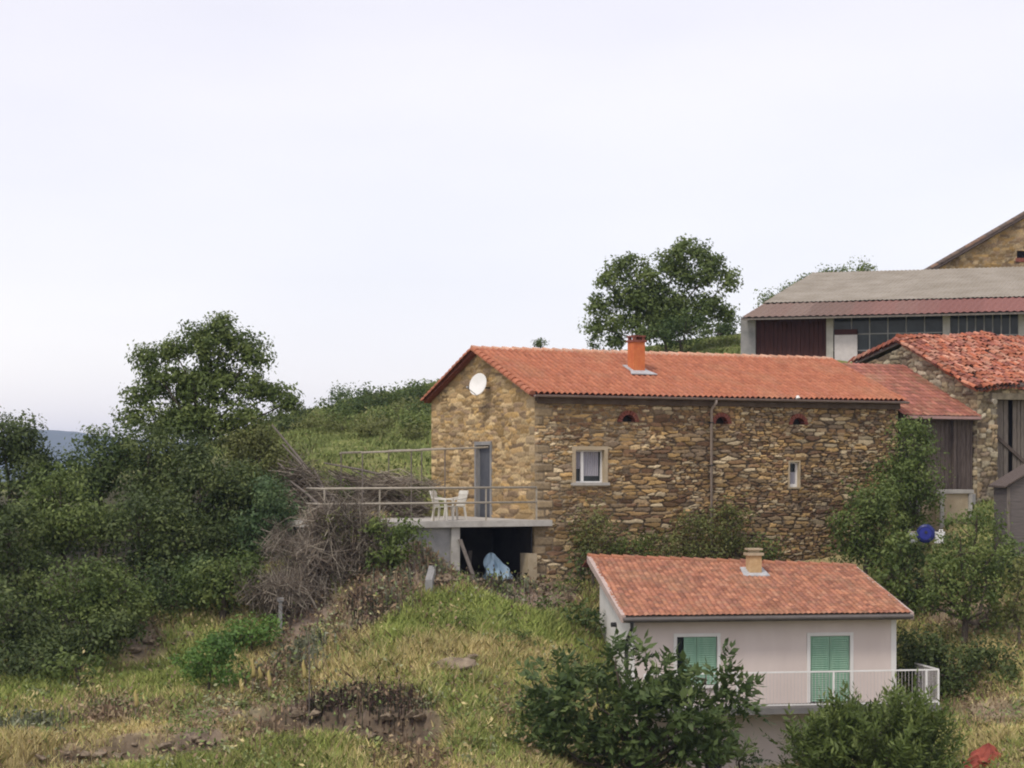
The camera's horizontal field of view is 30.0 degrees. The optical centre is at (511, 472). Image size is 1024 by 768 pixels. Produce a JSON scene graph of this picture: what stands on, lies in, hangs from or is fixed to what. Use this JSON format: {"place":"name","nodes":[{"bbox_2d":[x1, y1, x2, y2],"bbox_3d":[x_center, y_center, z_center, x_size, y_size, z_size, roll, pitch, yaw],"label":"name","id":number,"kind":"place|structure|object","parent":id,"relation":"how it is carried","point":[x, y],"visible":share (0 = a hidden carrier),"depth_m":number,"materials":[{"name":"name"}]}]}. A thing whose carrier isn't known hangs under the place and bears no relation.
{"place":"outdoors","nodes":[
{"label":"outdoors","id":0,"kind":"place"},
{"bbox_2d":[0,430,197,481],"bbox_3d":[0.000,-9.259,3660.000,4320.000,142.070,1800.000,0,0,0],"label":"hills","id":1,"kind":"structure","parent":0,"point":[55,437],"depth_m":3475.14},
{"bbox_2d":[0,333,1023,767],"bbox_3d":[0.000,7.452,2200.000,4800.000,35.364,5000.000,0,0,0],"label":"ground","id":2,"kind":"structure","parent":0,"point":[126,747],"depth_m":53.75,"materials":[{"name":"green plant"}]},
{"bbox_2d":[0,500,62,628],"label":"tree","id":3,"kind":"object","parent":2,"relation":"on","point":[7,521],"visible":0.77,"depth_m":55.71,"materials":[{"name":"green plant"}]},
{"bbox_2d":[0,645,66,690],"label":"bush","id":4,"kind":"object","parent":2,"relation":"on","point":[23,668],"visible":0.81,"depth_m":50.66,"materials":[{"name":"green plant"}]},
{"bbox_2d":[0,406,69,570],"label":"tree","id":5,"kind":"object","parent":2,"relation":"on","point":[18,450],"visible":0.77,"depth_m":61.60,"materials":[{"name":"green plant"}]},
{"bbox_2d":[0,572,69,655],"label":"thicket tree","id":6,"kind":"object","parent":2,"relation":"on","point":[23,629],"visible":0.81,"depth_m":52.69,"materials":[{"name":"green plant"}]},
{"bbox_2d":[0,635,83,671],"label":"bush","id":7,"kind":"object","parent":2,"relation":"on","point":[50,645],"visible":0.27,"depth_m":51.52,"materials":[{"name":"green plant"}]},
{"bbox_2d":[0,704,83,731],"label":"weed patch","id":8,"kind":"object","parent":2,"relation":"on","point":[36,719],"visible":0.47,"depth_m":45.35,"materials":[{"name":"green plant"}]},
{"bbox_2d":[9,461,133,603],"bbox_3d":[-13.399,1.978,57.828,3.772,4.650,3.201,0,0,0],"label":"tree","id":9,"kind":"object","parent":2,"relation":"on","point":[62,526],"visible":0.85,"depth_m":57.58,"materials":[{"name":"green plant"}]},
{"bbox_2d":[35,646,111,688],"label":"weed patch","id":10,"kind":"object","parent":2,"relation":"on","point":[66,666],"visible":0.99,"depth_m":50.32,"materials":[{"name":"green plant"}]},
{"bbox_2d":[22,604,150,663],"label":"thicket tree","id":11,"kind":"object","parent":2,"relation":"on","point":[109,630],"visible":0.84,"depth_m":52.50,"materials":[{"name":"green plant"}]},
{"bbox_2d":[29,554,161,646],"bbox_3d":[-11.914,3.783,54.553,3.708,2.961,3.096,0,0,0],"label":"thicket tree","id":12,"kind":"object","parent":2,"relation":"on","point":[88,601],"visible":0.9,"depth_m":54.07,"materials":[{"name":"green plant"}]},
{"bbox_2d":[53,420,158,557],"bbox_3d":[-13.402,0.675,62.895,4.051,4.822,3.200,0,0,0],"label":"tree","id":13,"kind":"object","parent":2,"relation":"on","point":[103,472],"visible":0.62,"depth_m":62.54,"materials":[{"name":"green plant"}]},
{"bbox_2d":[60,693,168,730],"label":"weed patch","id":14,"kind":"object","parent":2,"relation":"on","point":[112,711],"visible":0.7,"depth_m":46.51,"materials":[{"name":"green plant"}]},
{"bbox_2d":[86,485,242,595],"bbox_3d":[-10.656,2.256,57.940,4.858,3.772,3.218,0,0,0],"label":"thicket tree","id":15,"kind":"object","parent":2,"relation":"on","point":[171,520],"visible":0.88,"depth_m":57.56,"materials":[{"name":"green plant"}]},
{"bbox_2d":[105,418,226,547],"bbox_3d":[-11.247,0.804,62.002,3.903,5.144,3.192,0,0,0],"label":"tree","id":16,"kind":"object","parent":2,"relation":"on","point":[149,470],"visible":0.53,"depth_m":61.61,"materials":[{"name":"green plant"}]},
{"bbox_2d":[121,550,238,623],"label":"thicket tree","id":17,"kind":"object","parent":2,"relation":"on","point":[164,597],"visible":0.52,"depth_m":56.13,"materials":[{"name":"green plant"}]},
{"bbox_2d":[108,310,305,509],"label":"broadleaf tree","id":18,"kind":"object","parent":2,"relation":"on","point":[205,383],"visible":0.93,"depth_m":65.67,"materials":[{"name":"green plant"}]},
{"bbox_2d":[168,625,251,690],"bbox_3d":[-7.941,5.069,50.104,2.195,2.119,1.597,0,0,0],"label":"round shrub","id":19,"kind":"object","parent":2,"relation":"on","point":[199,663],"visible":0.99,"depth_m":50.01,"materials":[{"name":"green plant"}]},
{"bbox_2d":[145,444,289,564],"bbox_3d":[-9.341,1.167,61.068,4.599,4.156,3.516,0,0,0],"label":"tree","id":20,"kind":"object","parent":2,"relation":"on","point":[223,491],"visible":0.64,"depth_m":60.35,"materials":[{"name":"green plant"}]},
{"bbox_2d":[170,543,274,623],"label":"thicket tree","id":21,"kind":"object","parent":2,"relation":"on","point":[209,582],"visible":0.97,"depth_m":55.17,"materials":[{"name":"green plant"}]},
{"bbox_2d":[206,610,286,653],"bbox_3d":[-7.444,4.662,53.583,2.301,1.605,1.590,0,0,0],"label":"round shrub","id":22,"kind":"object","parent":2,"relation":"on","point":[247,633],"visible":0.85,"depth_m":53.43,"materials":[{"name":"green plant"}]},
{"bbox_2d":[213,415,303,484],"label":"tree","id":23,"kind":"object","parent":2,"relation":"on","point":[253,444],"visible":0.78,"depth_m":64.78,"materials":[{"name":"green plant"}]},
{"bbox_2d":[208,713,317,755],"bbox_3d":[-5.782,6.230,42.971,3.026,1.549,4.301,0,0,-16],"label":"weed patch","id":24,"kind":"object","parent":2,"relation":"on","point":[274,718],"visible":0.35,"depth_m":42.87,"materials":[{"name":"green plant"}]},
{"bbox_2d":[224,470,310,564],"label":"thicket tree","id":25,"kind":"object","parent":2,"relation":"on","point":[273,507],"visible":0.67,"depth_m":58.96,"materials":[{"name":"green plant"}]},
{"bbox_2d":[225,643,323,694],"bbox_3d":[-6.404,5.265,50.984,2.110,1.297,3.139,0,0,16],"label":"weed patch","id":26,"kind":"object","parent":2,"relation":"on","point":[273,670],"visible":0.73,"depth_m":50.94,"materials":[{"name":"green plant"}]},
{"bbox_2d":[274,414,305,431],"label":"hill scrub","id":27,"kind":"object","parent":2,"relation":"on","point":[289,422],"visible":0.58,"depth_m":85.03,"materials":[{"name":"green plant"}]},
{"bbox_2d":[281,659,315,691],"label":"slope scrub","id":28,"kind":"object","parent":2,"relation":"on","point":[293,676],"visible":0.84,"depth_m":49.99,"materials":[{"name":"green plant"}]},
{"bbox_2d":[250,625,351,689],"bbox_3d":[-5.807,5.020,51.732,2.709,1.628,3.631,0,0,0],"label":"weed patch","id":29,"kind":"object","parent":2,"relation":"on","point":[300,644],"visible":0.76,"depth_m":51.92,"materials":[{"name":"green plant"}]},
{"bbox_2d":[226,489,400,622],"bbox_3d":[-5.551,2.442,56.724,6.298,4.021,4.212,0,0,-25],"label":"brush pile","id":30,"kind":"object","parent":2,"relation":"on","point":[314,554],"visible":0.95,"depth_m":55.90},
{"bbox_2d":[293,409,344,429],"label":"hill scrub","id":31,"kind":"object","parent":2,"relation":"on","point":[309,424],"visible":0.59,"depth_m":82.65,"materials":[{"name":"green plant"}]},
{"bbox_2d":[284,684,358,732],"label":"weed patch","id":32,"kind":"object","parent":2,"relation":"on","point":[323,702],"visible":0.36,"depth_m":47.72,"materials":[{"name":"brown plant"}]},
{"bbox_2d":[307,409,368,436],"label":"hill scrub","id":33,"kind":"object","parent":2,"relation":"on","point":[335,424],"visible":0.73,"depth_m":79.36,"materials":[{"name":"green plant"}]},
{"bbox_2d":[316,507,365,581],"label":"tree","id":34,"kind":"object","parent":2,"relation":"on","point":[352,528],"visible":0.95,"depth_m":56.10,"materials":[{"name":"brown plant"}]},
{"bbox_2d":[324,390,379,415],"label":"hill scrub","id":35,"kind":"object","parent":2,"relation":"on","point":[362,408],"visible":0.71,"depth_m":88.26,"materials":[{"name":"green plant"}]},
{"bbox_2d":[268,455,452,517],"bbox_3d":[-4.862,0.717,63.203,5.975,2.564,5.722,0,0,0],"label":"brush pile","id":36,"kind":"object","parent":2,"relation":"on","point":[299,477],"visible":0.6,"depth_m":62.48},
{"bbox_2d":[273,666,453,744],"bbox_3d":[-3.346,6.118,47.359,3.910,2.142,4.877,0,0,-32],"label":"weed patch","id":37,"kind":"object","parent":2,"relation":"on","point":[353,686],"visible":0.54,"depth_m":47.53,"materials":[{"name":"brown plant"}]},
{"bbox_2d":[305,667,423,743],"bbox_3d":[-3.868,6.121,47.464,3.675,2.104,5.031,0,0,0],"label":"weed patch","id":38,"kind":"object","parent":2,"relation":"on","point":[339,706],"visible":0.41,"depth_m":47.42,"materials":[{"name":"brown plant"}]},
{"bbox_2d":[317,563,412,632],"bbox_3d":[-4.191,3.627,54.475,2.694,1.932,3.567,0,0,0],"label":"weed patch","id":39,"kind":"object","parent":2,"relation":"on","point":[360,606],"visible":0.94,"depth_m":54.22,"materials":[{"name":"dry brown leaves"},{"name":"brown plant"}]},
{"bbox_2d":[345,391,391,412],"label":"hill scrub","id":40,"kind":"object","parent":2,"relation":"on","point":[360,402],"visible":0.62,"depth_m":88.33,"materials":[{"name":"green plant"}]},
{"bbox_2d":[348,417,397,438],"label":"hill scrub","id":41,"kind":"object","parent":2,"relation":"on","point":[370,427],"visible":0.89,"depth_m":76.16,"materials":[{"name":"green plant"}]},
{"bbox_2d":[354,405,404,431],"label":"hill scrub","id":42,"kind":"object","parent":2,"relation":"on","point":[381,419],"visible":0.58,"depth_m":79.40,"materials":[{"name":"green plant"}]},
{"bbox_2d":[351,735,420,765],"bbox_3d":[-2.712,6.146,41.451,1.551,0.958,1.112,0,0,0],"label":"slope scrub","id":43,"kind":"object","parent":2,"relation":"on","point":[383,751],"visible":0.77,"depth_m":41.44,"materials":[{"name":"green plant"}]},
{"bbox_2d":[344,674,440,745],"bbox_3d":[-3.100,6.187,47.204,2.772,2.015,4.112,0,0,0],"label":"weed patch","id":44,"kind":"object","parent":2,"relation":"on","point":[406,699],"visible":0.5,"depth_m":47.15,"materials":[{"name":"brown plant"}]},
{"bbox_2d":[363,401,424,422],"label":"hill scrub","id":45,"kind":"object","parent":2,"relation":"on","point":[392,413],"visible":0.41,"depth_m":81.90,"materials":[{"name":"green plant"}]},
{"bbox_2d":[356,508,433,576],"bbox_3d":[-3.455,2.142,56.170,2.323,2.224,1.548,0,0,0],"label":"round shrub","id":46,"kind":"object","parent":2,"relation":"on","point":[397,535],"visible":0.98,"depth_m":55.94,"materials":[{"name":"green plant"}]},
{"bbox_2d":[375,381,429,404],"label":"hill scrub","id":47,"kind":"object","parent":2,"relation":"on","point":[402,392],"visible":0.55,"depth_m":89.23,"materials":[{"name":"green plant"}]},
{"bbox_2d":[355,549,454,620],"bbox_3d":[-3.190,3.294,55.131,3.106,2.067,3.628,0,0,0],"label":"weed patch","id":48,"kind":"object","parent":2,"relation":"on","point":[399,585],"visible":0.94,"depth_m":55.06,"materials":[{"name":"dry brown leaves"},{"name":"brown plant"}]},
{"bbox_2d":[262,486,551,582],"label":"terrace","id":49,"kind":"structure","parent":2,"relation":"on","point":[505,541],"depth_m":59.59,"materials":[{"name":"concrete"}]},
{"bbox_2d":[339,446,488,517],"bbox_3d":[-3.226,0.320,62.952,4.462,2.349,2.065,0,0,-25],"label":"pergola frame","id":50,"kind":"object","parent":49,"relation":"on","point":[403,450],"visible":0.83,"depth_m":62.32,"materials":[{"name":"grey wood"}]},
{"bbox_2d":[429,491,453,520],"bbox_3d":[-2.177,1.032,59.024,0.630,0.920,0.583,0,0,20],"label":"garden chair","id":51,"kind":"object","parent":49,"relation":"on","point":[436,498],"visible":0.92,"depth_m":59.05,"materials":[{"name":"white plastic"}]},
{"bbox_2d":[443,490,467,519],"bbox_3d":[-1.747,1.032,59.857,0.630,0.920,0.583,0,0,-35],"label":"garden chair","id":52,"kind":"object","parent":49,"relation":"on","point":[462,496],"visible":0.8,"depth_m":59.89,"materials":[{"name":"white plastic"}]},
{"bbox_2d":[483,553,512,580],"bbox_3d":[-0.495,2.945,59.877,0.901,0.870,0.902,0,0,35],"label":"plastic sheet","id":53,"kind":"object","parent":49,"relation":"on","point":[490,560],"visible":0.84,"depth_m":59.70,"materials":[{"name":"blue plastic"}]},
{"bbox_2d":[360,728,459,767],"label":"weed patch","id":54,"kind":"object","parent":2,"relation":"on","point":[417,751],"visible":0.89,"depth_m":41.80,"materials":[{"name":"green plant"}]},
{"bbox_2d":[393,418,429,440],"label":"hill scrub","id":55,"kind":"object","parent":2,"relation":"on","point":[410,432],"visible":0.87,"depth_m":76.23,"materials":[{"name":"green plant"}]},
{"bbox_2d":[399,410,430,430],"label":"hill scrub","id":56,"kind":"object","parent":2,"relation":"on","point":[411,420],"visible":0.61,"depth_m":78.33,"materials":[{"name":"green plant"}]},
{"bbox_2d":[400,535,460,591],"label":"weed patch","id":57,"kind":"object","parent":2,"relation":"on","point":[434,556],"visible":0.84,"depth_m":56.66,"materials":[{"name":"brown plant"}]},
{"bbox_2d":[428,657,475,672],"bbox_3d":[-1.651,5.167,50.265,1.486,0.394,0.731,-11,13,-11],"label":"rock","id":58,"kind":"object","parent":2,"relation":"on","point":[467,662],"visible":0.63,"depth_m":50.26,"materials":[{"name":"beige stone"}]},
{"bbox_2d":[460,565,559,604],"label":"weed patch","id":59,"kind":"object","parent":2,"relation":"on","point":[499,582],"visible":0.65,"depth_m":58.26,"materials":[{"name":"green plant"}]},
{"bbox_2d":[0,334,1023,767],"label":"grass","id":60,"kind":"structure","parent":2,"relation":"on","point":[426,646],"depth_m":51.19,"materials":[{"name":"green plant"}]},
{"bbox_2d":[0,528,1023,767],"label":"wild herbs","id":61,"kind":"object","parent":2,"relation":"on","point":[222,713],"visible":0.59,"depth_m":48.60,"materials":[{"name":"green plant"}]},
{"bbox_2d":[499,720,533,745],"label":"slope scrub","id":62,"kind":"object","parent":2,"relation":"on","point":[511,734],"visible":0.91,"depth_m":44.82,"materials":[{"name":"green plant"}]},
{"bbox_2d":[551,549,595,594],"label":"round shrub","id":63,"kind":"object","parent":2,"relation":"on","point":[578,568],"visible":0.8,"depth_m":58.87,"materials":[{"name":"green plant"}]},
{"bbox_2d":[563,598,606,637],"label":"round shrub","id":64,"kind":"object","parent":2,"relation":"on","point":[590,613],"visible":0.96,"depth_m":56.23,"materials":[{"name":"green plant"}]},
{"bbox_2d":[561,497,624,588],"bbox_3d":[2.543,2.372,60.118,2.024,3.201,1.579,0,0,0],"label":"bush","id":65,"kind":"object","parent":2,"relation":"on","point":[595,548],"visible":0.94,"depth_m":60.13,"materials":[{"name":"green plant"}]},
{"bbox_2d":[601,528,657,556],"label":"bush","id":66,"kind":"object","parent":2,"relation":"on","point":[625,549],"visible":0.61,"depth_m":60.63,"materials":[{"name":"green plant"}]},
{"bbox_2d":[509,626,775,767],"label":"leafy bush","id":67,"kind":"object","parent":2,"relation":"on","point":[665,691],"visible":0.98,"depth_m":45.13,"materials":[{"name":"green plant"}]},
{"bbox_2d":[576,233,743,351],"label":"broadleaf tree","id":68,"kind":"object","parent":2,"relation":"on","point":[652,298],"visible":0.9,"depth_m":89.68,"materials":[{"name":"green plant"}]},
{"bbox_2d":[634,525,688,556],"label":"bush","id":69,"kind":"object","parent":2,"relation":"on","point":[671,539],"visible":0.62,"depth_m":61.15,"materials":[{"name":"green plant"}]},
{"bbox_2d":[420,335,909,582],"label":"stone house","id":70,"kind":"structure","parent":2,"relation":"on","point":[636,435],"depth_m":63.06,"materials":[{"name":"stone"}]},
{"bbox_2d":[466,373,489,394],"bbox_3d":[-1.094,-2.892,62.725,0.811,0.737,0.750,0,0,0],"label":"satellite dish","id":71,"kind":"object","parent":70,"relation":"attached to","point":[477,384],"visible":1,"depth_m":62.88,"materials":[{"name":"white paint"}]},
{"bbox_2d":[474,441,492,517],"bbox_3d":[-0.861,0.236,63.516,0.275,2.512,1.344,0,0,-25],"label":"door","id":72,"kind":"structure","parent":70,"relation":"in","point":[483,460],"depth_m":63.80,"materials":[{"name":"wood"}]},
{"bbox_2d":[570,446,609,486],"bbox_3d":[2.426,-0.182,60.855,1.347,1.285,0.420,0,0,-25],"label":"window","id":73,"kind":"structure","parent":70,"relation":"in","point":[587,462],"depth_m":60.91,"materials":[{"name":"white paint"}]},
{"bbox_2d":[787,460,800,488],"bbox_3d":[9.386,0.078,64.134,0.468,0.938,0.360,0,0,-25],"label":"window","id":74,"kind":"structure","parent":70,"relation":"in","point":[794,467],"depth_m":64.09,"materials":[{"name":"white paint"}]},
{"bbox_2d":[636,305,713,351],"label":"thicket tree","id":75,"kind":"object","parent":2,"relation":"on","point":[667,330],"visible":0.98,"depth_m":87.79,"materials":[{"name":"green plant"}]},
{"bbox_2d":[667,505,735,558],"bbox_3d":[6.064,2.453,61.779,2.324,2.790,1.596,0,0,0],"label":"bush","id":76,"kind":"object","parent":2,"relation":"on","point":[701,523],"visible":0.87,"depth_m":61.66,"materials":[{"name":"green plant"}]},
{"bbox_2d":[696,315,740,337],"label":"tree","id":77,"kind":"object","parent":2,"relation":"on","point":[727,328],"visible":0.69,"depth_m":97.82,"materials":[{"name":"green plant"}]},
{"bbox_2d":[705,492,765,558],"bbox_3d":[7.281,2.180,62.362,1.997,3.062,1.507,0,0,0],"label":"bush","id":78,"kind":"object","parent":2,"relation":"on","point":[732,546],"visible":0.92,"depth_m":62.24,"materials":[{"name":"green plant"}]},
{"bbox_2d":[727,727,767,767],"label":"round shrub","id":79,"kind":"object","parent":2,"relation":"on","point":[743,758],"visible":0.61,"depth_m":47.46,"materials":[{"name":"green plant"}]},
{"bbox_2d":[582,548,940,767],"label":"pink house","id":80,"kind":"structure","parent":2,"relation":"on","point":[800,633],"depth_m":53.87,"materials":[{"name":"painted plaster"},{"name":"clay tile"},{"name":"painted wood"}]},
{"bbox_2d":[673,633,720,687],"bbox_3d":[5.150,5.255,53.349,1.435,1.524,0.290,0,0,-9],"label":"window","id":81,"kind":"structure","parent":80,"relation":"in","point":[706,642],"depth_m":53.33,"materials":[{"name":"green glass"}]},
{"bbox_2d":[807,632,853,702],"bbox_3d":[8.958,5.503,53.982,1.358,1.968,0.230,0,0,-9],"label":"door","id":82,"kind":"structure","parent":80,"relation":"in","point":[817,643],"depth_m":53.91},
{"bbox_2d":[740,529,794,560],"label":"bush","id":83,"kind":"object","parent":2,"relation":"on","point":[765,556],"visible":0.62,"depth_m":62.82,"materials":[{"name":"green plant"}]},
{"bbox_2d":[817,474,916,574],"bbox_3d":[11.525,2.295,61.806,3.155,4.548,2.554,0,0,0],"label":"garden tree","id":84,"kind":"object","parent":2,"relation":"on","point":[874,510],"visible":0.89,"depth_m":61.51,"materials":[{"name":"green plant"}]},
{"bbox_2d":[760,668,974,767],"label":"leafy bush","id":85,"kind":"object","parent":2,"relation":"on","point":[842,734],"visible":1,"depth_m":46.11,"materials":[{"name":"green plant"}]},
{"bbox_2d":[741,266,1023,361],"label":"open hangar","id":86,"kind":"structure","parent":2,"relation":"on","point":[845,316],"depth_m":85.54,"materials":[{"name":"metal"}]},
{"bbox_2d":[756,318,825,356],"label":"plank door","id":87,"kind":"structure","parent":86,"relation":"in","point":[801,337],"depth_m":85.39,"materials":[{"name":"brown wood"}]},
{"bbox_2d":[833,316,942,350],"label":"window","id":88,"kind":"structure","parent":86,"relation":"in","point":[872,332],"depth_m":84.29,"materials":[{"name":"glass"}]},
{"bbox_2d":[950,314,1017,335],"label":"window","id":89,"kind":"structure","parent":86,"relation":"in","point":[1004,324],"depth_m":83.07,"materials":[{"name":"glass"}]},
{"bbox_2d":[866,529,933,617],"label":"garden tree","id":90,"kind":"object","parent":2,"relation":"on","point":[892,560],"visible":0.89,"depth_m":60.29,"materials":[{"name":"green plant"}]},
{"bbox_2d":[859,413,955,561],"bbox_3d":[13.178,0.694,63.695,2.940,5.378,2.579,0,0,0],"label":"garden tree","id":91,"kind":"object","parent":2,"relation":"on","point":[905,470],"visible":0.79,"depth_m":63.49,"materials":[{"name":"green plant"}]},
{"bbox_2d":[878,541,941,608],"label":"garden tree","id":92,"kind":"object","parent":2,"relation":"on","point":[920,581],"visible":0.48,"depth_m":60.95,"materials":[{"name":"green plant"}]},
{"bbox_2d":[842,363,981,524],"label":"lean to","id":93,"kind":"object","parent":2,"relation":"on","point":[952,419],"visible":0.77,"depth_m":67.21,"materials":[{"name":"tile"}]},
{"bbox_2d":[916,524,934,542],"bbox_3d":[13.247,1.964,61.173,0.600,0.594,0.895,0,0,14],"label":"blue barrel","id":94,"kind":"object","parent":2,"relation":"on","point":[925,532],"visible":0.94,"depth_m":60.77,"materials":[{"name":"plastic"}]},
{"bbox_2d":[848,330,1023,503],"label":"old barn","id":95,"kind":"structure","parent":2,"relation":"on","point":[981,372],"depth_m":68.54,"materials":[{"name":"tile"}]},
{"bbox_2d":[996,400,1023,478],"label":"plank door","id":96,"kind":"structure","parent":95,"relation":"in","point":[1017,449],"depth_m":68.28,"materials":[{"name":"grey wood"}]},
{"bbox_2d":[920,489,973,530],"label":"concrete ledge","id":97,"kind":"object","parent":2,"relation":"on","point":[957,500],"visible":0.48,"depth_m":65.72,"materials":[{"name":"beige concrete"}]},
{"bbox_2d":[896,623,1023,700],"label":"dark hedge","id":98,"kind":"object","parent":2,"relation":"on","point":[932,653],"visible":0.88,"depth_m":55.00,"materials":[{"name":"green plant"}]},
{"bbox_2d":[899,499,1023,643],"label":"garden tree","id":99,"kind":"object","parent":2,"relation":"on","point":[951,592],"visible":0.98,"depth_m":57.43,"materials":[{"name":"green plant"}]},
{"bbox_2d":[931,509,998,569],"bbox_3d":[14.992,2.438,61.981,2.651,2.611,1.554,0,0,0],"label":"round shrub","id":100,"kind":"object","parent":2,"relation":"on","point":[947,522],"visible":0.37,"depth_m":61.96,"materials":[{"name":"green plant"}]},
{"bbox_2d":[923,211,1023,269],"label":"tall stone barn","id":101,"kind":"structure","parent":2,"relation":"on","point":[1001,245],"depth_m":96.73,"materials":[{"name":"brown stone"}]},
{"bbox_2d":[963,743,1004,767],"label":"red tarpaulin","id":102,"kind":"object","parent":2,"relation":"on","point":[983,753],"visible":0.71,"depth_m":49.12,"materials":[{"name":"red plastic"}]},
{"bbox_2d":[963,530,1023,616],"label":"garden tree","id":103,"kind":"object","parent":2,"relation":"on","point":[1003,559],"visible":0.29,"depth_m":58.89,"materials":[{"name":"green plant"}]},
{"bbox_2d":[988,556,1023,648],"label":"garden tree","id":104,"kind":"object","parent":2,"relation":"on","point":[1015,583],"visible":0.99,"depth_m":56.90,"materials":[{"name":"green plant"}]},
{"bbox_2d":[989,464,1023,568],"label":"shed","id":105,"kind":"structure","parent":2,"relation":"on","point":[1008,487],"depth_m":61.07,"materials":[{"name":"grey concrete"}]},
{"bbox_2d":[0,0,1023,441],"label":"sky","id":106,"kind":"structure","parent":0,"point":[384,191],"materials":[{"name":"white"}]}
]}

